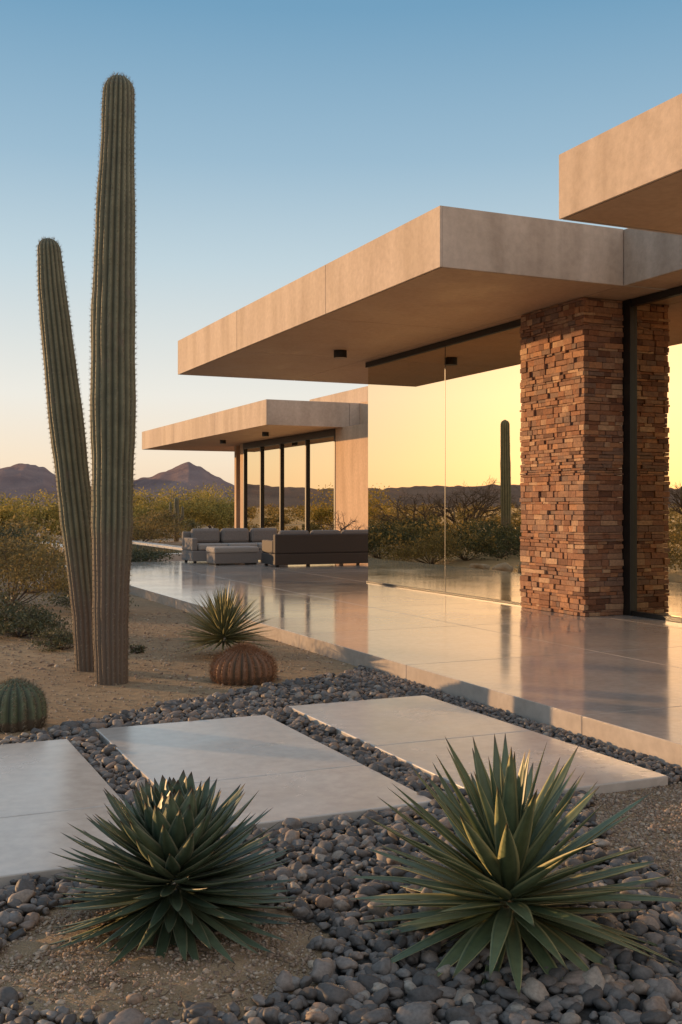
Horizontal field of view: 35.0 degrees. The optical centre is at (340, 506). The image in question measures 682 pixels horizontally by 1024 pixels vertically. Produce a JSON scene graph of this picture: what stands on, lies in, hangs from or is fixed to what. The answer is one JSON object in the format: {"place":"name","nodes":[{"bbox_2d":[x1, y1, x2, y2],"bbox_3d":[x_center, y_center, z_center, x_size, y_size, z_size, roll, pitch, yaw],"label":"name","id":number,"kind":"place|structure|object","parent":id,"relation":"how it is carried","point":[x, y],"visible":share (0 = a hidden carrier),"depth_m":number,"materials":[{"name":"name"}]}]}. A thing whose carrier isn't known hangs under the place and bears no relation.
{"place":"outdoors","nodes":[
{"label":"outdoors","id":0,"kind":"place"},
{"bbox_2d":[0,462,233,507],"bbox_3d":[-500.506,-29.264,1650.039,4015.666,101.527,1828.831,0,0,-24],"label":"mountains","id":1,"kind":"structure","parent":0,"point":[19,479],"depth_m":1695.30,"materials":[{"name":"brown stone"}]},
{"bbox_2d":[0,508,681,925],"bbox_3d":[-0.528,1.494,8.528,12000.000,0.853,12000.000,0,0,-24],"label":"ground","id":2,"kind":"structure","parent":0,"point":[144,608],"depth_m":9.90,"materials":[{"name":"brown sand"}]},
{"bbox_2d":[0,492,8,513],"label":"palo verde tree","id":3,"kind":"object","parent":2,"relation":"on","point":[1,502],"visible":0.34,"depth_m":60.11,"materials":[{"name":"green plant"}]},
{"bbox_2d":[0,581,31,617],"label":"desert shrub","id":4,"kind":"object","parent":2,"relation":"on","point":[4,598],"visible":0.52,"depth_m":13.12,"materials":[{"name":"green plant"}]},
{"bbox_2d":[0,495,46,537],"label":"palo verde tree","id":5,"kind":"object","parent":2,"relation":"on","point":[5,516],"visible":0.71,"depth_m":55.33,"materials":[{"name":"green plant"}]},
{"bbox_2d":[0,675,49,732],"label":"barrel cactus","id":6,"kind":"object","parent":2,"relation":"on","point":[23,706],"visible":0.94,"depth_m":7.23,"materials":[{"name":"green plant"}]},
{"bbox_2d":[0,486,59,536],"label":"palo verde tree","id":7,"kind":"object","parent":2,"relation":"on","point":[42,506],"visible":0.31,"depth_m":58.75,"materials":[{"name":"green plant"}]},
{"bbox_2d":[0,514,62,567],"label":"desert shrub","id":8,"kind":"object","parent":2,"relation":"on","point":[11,529],"visible":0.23,"depth_m":26.39,"materials":[{"name":"green plant"}]},
{"bbox_2d":[0,530,66,571],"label":"desert shrub","id":9,"kind":"object","parent":2,"relation":"on","point":[53,557],"visible":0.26,"depth_m":23.48,"materials":[{"name":"green plant"}]},
{"bbox_2d":[0,572,66,594],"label":"desert shrub","id":10,"kind":"object","parent":2,"relation":"on","point":[1,585],"visible":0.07,"depth_m":18.76,"materials":[{"name":"green plant"}]},
{"bbox_2d":[0,526,68,607],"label":"desert shrub","id":11,"kind":"object","parent":2,"relation":"on","point":[18,573],"visible":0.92,"depth_m":15.72,"materials":[{"name":"green plant"}]},
{"bbox_2d":[0,589,72,639],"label":"desert shrub","id":12,"kind":"object","parent":2,"relation":"on","point":[26,619],"visible":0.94,"depth_m":12.26,"materials":[{"name":"green plant"}]},
{"bbox_2d":[25,625,73,652],"bbox_3d":[-2.983,1.364,11.361,0.618,0.393,0.752,0,0,6],"label":"desert shrub","id":13,"kind":"object","parent":2,"relation":"on","point":[62,638],"visible":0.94,"depth_m":11.25,"materials":[{"name":"green plant"}]},
{"bbox_2d":[40,499,62,537],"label":"palo verde tree","id":14,"kind":"object","parent":2,"relation":"on","point":[55,509],"visible":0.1,"depth_m":55.99,"materials":[{"name":"green plant"}]},
{"bbox_2d":[42,568,69,593],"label":"desert shrub","id":15,"kind":"object","parent":2,"relation":"on","point":[61,587],"visible":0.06,"depth_m":18.54,"materials":[{"name":"green plant"}]},
{"bbox_2d":[35,235,94,671],"bbox_3d":[-2.491,-0.464,9.945,0.659,4.055,0.378,0,0,1],"label":"saguaro cactus","id":16,"kind":"object","parent":2,"relation":"on","point":[66,427],"visible":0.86,"depth_m":9.83,"materials":[{"name":"green plant"}]},
{"bbox_2d":[38,582,138,613],"bbox_3d":[-3.513,1.247,15.069,1.215,0.570,1.163,0,0,-41],"label":"desert shrub","id":17,"kind":"object","parent":2,"relation":"on","point":[63,599],"visible":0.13,"depth_m":14.95,"materials":[{"name":"green plant"}]},
{"bbox_2d":[35,540,184,561],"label":"swimming pool","id":18,"kind":"structure","parent":2,"relation":"on","point":[152,546],"depth_m":34.45,"materials":[{"name":"liquid"}]},
{"bbox_2d":[88,72,137,685],"bbox_3d":[-1.937,-1.068,9.205,0.444,5.248,0.441,0,0,-24],"label":"saguaro cactus","id":19,"kind":"object","parent":2,"relation":"on","point":[112,416],"visible":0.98,"depth_m":9.08,"materials":[{"name":"green plant"}]},
{"bbox_2d":[0,501,233,561],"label":"desert scrub","id":20,"kind":"object","parent":2,"relation":"on","point":[43,533],"visible":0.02,"depth_m":28.58,"materials":[{"name":"green plant"}]},
{"bbox_2d":[129,644,145,653],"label":"desert shrub","id":21,"kind":"object","parent":2,"relation":"on","point":[138,649],"visible":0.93,"depth_m":11.08,"materials":[{"name":"green plant"}]},
{"bbox_2d":[133,500,150,539],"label":"palo verde tree","id":22,"kind":"object","parent":2,"relation":"on","point":[139,512],"visible":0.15,"depth_m":55.04,"materials":[{"name":"green plant"}]},
{"bbox_2d":[133,487,168,513],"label":"palo verde tree","id":23,"kind":"object","parent":2,"relation":"on","point":[136,498],"visible":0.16,"depth_m":58.07,"materials":[{"name":"green plant"}]},
{"bbox_2d":[131,531,180,561],"bbox_3d":[-5.368,1.317,27.474,3.018,1.435,3.222,0,0,22],"label":"desert shrub","id":24,"kind":"object","parent":2,"relation":"on","point":[146,555],"visible":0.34,"depth_m":27.26,"materials":[{"name":"green plant"}]},
{"bbox_2d":[0,629,316,1001],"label":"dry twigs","id":25,"kind":"object","parent":2,"relation":"on","point":[138,945],"visible":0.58,"depth_m":3.52,"materials":[{"name":"brown plant"}]},
{"bbox_2d":[132,503,197,541],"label":"desert shrub","id":26,"kind":"object","parent":2,"relation":"on","point":[151,527],"visible":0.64,"depth_m":44.04,"materials":[{"name":"green plant"}]},
{"bbox_2d":[133,495,200,538],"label":"palo verde tree","id":27,"kind":"object","parent":2,"relation":"on","point":[159,507],"visible":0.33,"depth_m":56.80,"materials":[{"name":"green plant"}]},
{"bbox_2d":[169,497,183,541],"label":"saguaro cactus","id":28,"kind":"object","parent":2,"relation":"on","point":[176,502],"visible":0.56,"depth_m":45.56,"materials":[{"name":"green plant"}]},
{"bbox_2d":[143,482,210,531],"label":"palo verde tree","id":29,"kind":"object","parent":2,"relation":"on","point":[188,495],"visible":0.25,"depth_m":60.38,"materials":[{"name":"green plant"}]},
{"bbox_2d":[183,492,233,530],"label":"palo verde tree","id":30,"kind":"object","parent":2,"relation":"on","point":[221,514],"visible":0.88,"depth_m":58.84,"materials":[{"name":"green plant"}]},
{"bbox_2d":[184,484,233,529],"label":"palo verde tree","id":31,"kind":"object","parent":2,"relation":"on","point":[209,498],"visible":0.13,"depth_m":63.23,"materials":[{"name":"green plant"}]},
{"bbox_2d":[196,480,233,527],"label":"palo verde tree","id":32,"kind":"object","parent":2,"relation":"on","point":[211,488],"visible":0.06,"depth_m":65.37,"materials":[{"name":"green plant"}]},
{"bbox_2d":[174,582,276,656],"bbox_3d":[-1.167,1.106,10.817,1.107,0.768,1.104,0,0,-24],"label":"yucca plant","id":33,"kind":"object","parent":2,"relation":"on","point":[224,616],"visible":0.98,"depth_m":10.73,"materials":[{"name":"green plant"}]},
{"bbox_2d":[208,641,278,685],"bbox_3d":[-0.840,1.367,9.295,0.644,0.443,0.638,0,0,-24],"label":"barrel cactus","id":34,"kind":"object","parent":2,"relation":"on","point":[241,664],"visible":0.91,"depth_m":9.12,"materials":[{"name":"brown plant"}]},
{"bbox_2d":[234,423,367,530],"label":"walls","id":35,"kind":"structure","parent":2,"relation":"on","point":[351,471],"depth_m":28.94,"materials":[{"name":"paint"}]},
{"bbox_2d":[143,425,340,451],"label":"guest roof soffit","id":36,"kind":"structure","parent":35,"relation":"on","point":[233,438],"depth_m":33.67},
{"bbox_2d":[142,399,359,451],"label":"guest roof fascia","id":37,"kind":"structure","parent":35,"relation":"on","point":[292,413],"depth_m":29.39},
{"bbox_2d":[243,429,334,530],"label":"window frames","id":38,"kind":"structure","parent":35,"relation":"attached to","point":[306,437],"depth_m":33.56,"materials":[{"name":"black metal"}]},
{"bbox_2d":[246,436,333,533],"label":"glass panes","id":39,"kind":"object","parent":38,"relation":"attached to","point":[320,478],"visible":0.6,"depth_m":32.80,"materials":[{"name":"clear glass"}]},
{"bbox_2d":[360,401,367,423],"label":"wall top","id":40,"kind":"structure","parent":35,"relation":"on","point":[363,412],"depth_m":29.25,"materials":[{"name":"paint"}]},
{"bbox_2d":[310,386,367,402],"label":"roof","id":41,"kind":"structure","parent":40,"relation":"on","point":[358,395],"depth_m":31.29,"materials":[{"name":"concrete"}]},
{"bbox_2d":[0,611,681,1023],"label":"gravel","id":42,"kind":"structure","parent":2,"relation":"on","point":[604,987],"depth_m":3.86,"materials":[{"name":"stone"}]},
{"bbox_2d":[0,739,134,887],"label":"paving slab","id":43,"kind":"structure","parent":42,"relation":"on","point":[50,790],"depth_m":5.21,"materials":[{"name":"concrete"}]},
{"bbox_2d":[0,901,337,1023],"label":"sand mound","id":44,"kind":"object","parent":42,"relation":"on","point":[189,992],"visible":0.34,"depth_m":3.42,"materials":[{"name":"brown sand"}]},
{"bbox_2d":[47,770,301,966],"bbox_3d":[-0.592,1.280,3.804,0.926,0.651,0.946,0,0,-24],"label":"agave plant","id":45,"kind":"object","parent":44,"relation":"on","point":[178,881],"visible":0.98,"depth_m":3.70,"materials":[{"name":"green plant"}]},
{"bbox_2d":[96,715,430,830],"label":"paving slab","id":46,"kind":"structure","parent":42,"relation":"on","point":[283,771],"depth_m":6.01,"materials":[{"name":"concrete"}]},
{"bbox_2d":[289,695,667,795],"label":"paving slab","id":47,"kind":"structure","parent":42,"relation":"on","point":[413,731],"depth_m":6.68,"materials":[{"name":"concrete"}]},
{"bbox_2d":[343,734,681,996],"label":"agave plant","id":48,"kind":"object","parent":42,"relation":"on","point":[505,842],"visible":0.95,"depth_m":3.64,"materials":[{"name":"green plant"}]},
{"bbox_2d":[0,0,681,484],"label":"sky","id":49,"kind":"structure","parent":0,"point":[276,140],"materials":[{"name":"blue"}]},
{"bbox_2d":[57,560,681,767],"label":"patio","id":50,"kind":"structure","parent":0,"point":[615,681],"depth_m":10.96,"materials":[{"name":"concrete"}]},
{"bbox_2d":[182,528,276,562],"bbox_3d":[-2.620,0.946,26.735,2.450,0.819,0.950,0,0,-24],"label":"outdoor sofa","id":51,"kind":"object","parent":50,"relation":"on","point":[196,542],"visible":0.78,"depth_m":26.60,"materials":[{"name":"grey fabric"}]},
{"bbox_2d":[206,546,258,564],"bbox_3d":[-2.554,1.145,25.423,1.100,0.419,0.700,0,0,-24],"label":"ottoman","id":52,"kind":"object","parent":50,"relation":"on","point":[217,555],"visible":1,"depth_m":25.14,"materials":[{"name":"fabric"}]},
{"bbox_2d":[262,530,367,566],"bbox_3d":[-0.512,0.946,25.022,2.500,0.819,0.900,0,0,-24],"label":"outdoor sofa","id":53,"kind":"object","parent":50,"relation":"on","point":[293,547],"visible":0.85,"depth_m":24.56,"materials":[{"name":"fabric"}]},
{"bbox_2d":[314,512,362,532],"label":"bare desert shrub","id":54,"kind":"object","parent":50,"relation":"on","point":[344,526],"visible":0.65,"depth_m":27.37,"materials":[{"name":"brown plant"}]},
{"bbox_2d":[519,297,623,616],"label":"stone pillar","id":55,"kind":"structure","parent":50,"relation":"on","point":[571,365],"depth_m":13.54,"materials":[{"name":"brown stone"}]},
{"bbox_2d":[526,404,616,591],"bbox_3d":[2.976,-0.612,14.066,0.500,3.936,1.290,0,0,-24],"label":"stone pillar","id":56,"kind":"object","parent":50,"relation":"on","point":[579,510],"visible":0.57,"depth_m":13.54,"materials":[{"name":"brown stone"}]},
{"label":"walls","id":57,"kind":"object","parent":50,"relation":"on","visible":0},
{"bbox_2d":[182,267,663,383],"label":"roof soffit","id":58,"kind":"structure","parent":57,"relation":"on","point":[436,305],"depth_m":15.09,"materials":[{"name":"paint"}]},
{"bbox_2d":[334,350,346,358],"bbox_3d":[-0.013,-2.521,17.906,0.220,0.122,0.220,0,0,-24],"label":"downlight","id":59,"kind":"object","parent":58,"relation":"attached to","point":[340,354],"visible":1,"depth_m":17.82,"materials":[{"name":"black metal"}]},
{"bbox_2d":[365,286,681,622],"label":"window frames","id":60,"kind":"structure","parent":57,"relation":"attached to","point":[628,452],"depth_m":13.48,"materials":[{"name":"black metal"}]},
{"bbox_2d":[368,294,681,616],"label":"glass panes","id":61,"kind":"object","parent":60,"relation":"in","point":[444,475],"visible":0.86,"depth_m":15.92,"materials":[{"name":"clear glass"}]},
{"bbox_2d":[566,170,681,232],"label":"roof soffit","id":62,"kind":"structure","parent":57,"relation":"on","point":[656,205],"depth_m":9.40,"materials":[{"name":"paint"}]},
{"bbox_2d":[624,228,681,289],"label":"link roof fascia","id":63,"kind":"structure","parent":57,"relation":"on","point":[649,255],"depth_m":12.23,"materials":[{"name":"beige concrete"}]},
{"bbox_2d":[630,270,681,288],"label":"link roof soffit","id":64,"kind":"structure","parent":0,"point":[670,280],"depth_m":12.41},
{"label":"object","id":65,"kind":"object","parent":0,"visible":0},
{"bbox_2d":[178,205,661,383],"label":"roof fascia","id":66,"kind":"structure","parent":65,"relation":"attached to","point":[440,236],"depth_m":12.47,"materials":[{"name":"concrete"}]},
{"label":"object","id":67,"kind":"object","parent":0,"visible":0},
{"bbox_2d":[559,93,681,234],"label":"roof fascia","id":68,"kind":"structure","parent":67,"relation":"attached to","point":[638,151],"depth_m":8.91,"materials":[{"name":"concrete"}]}
]}

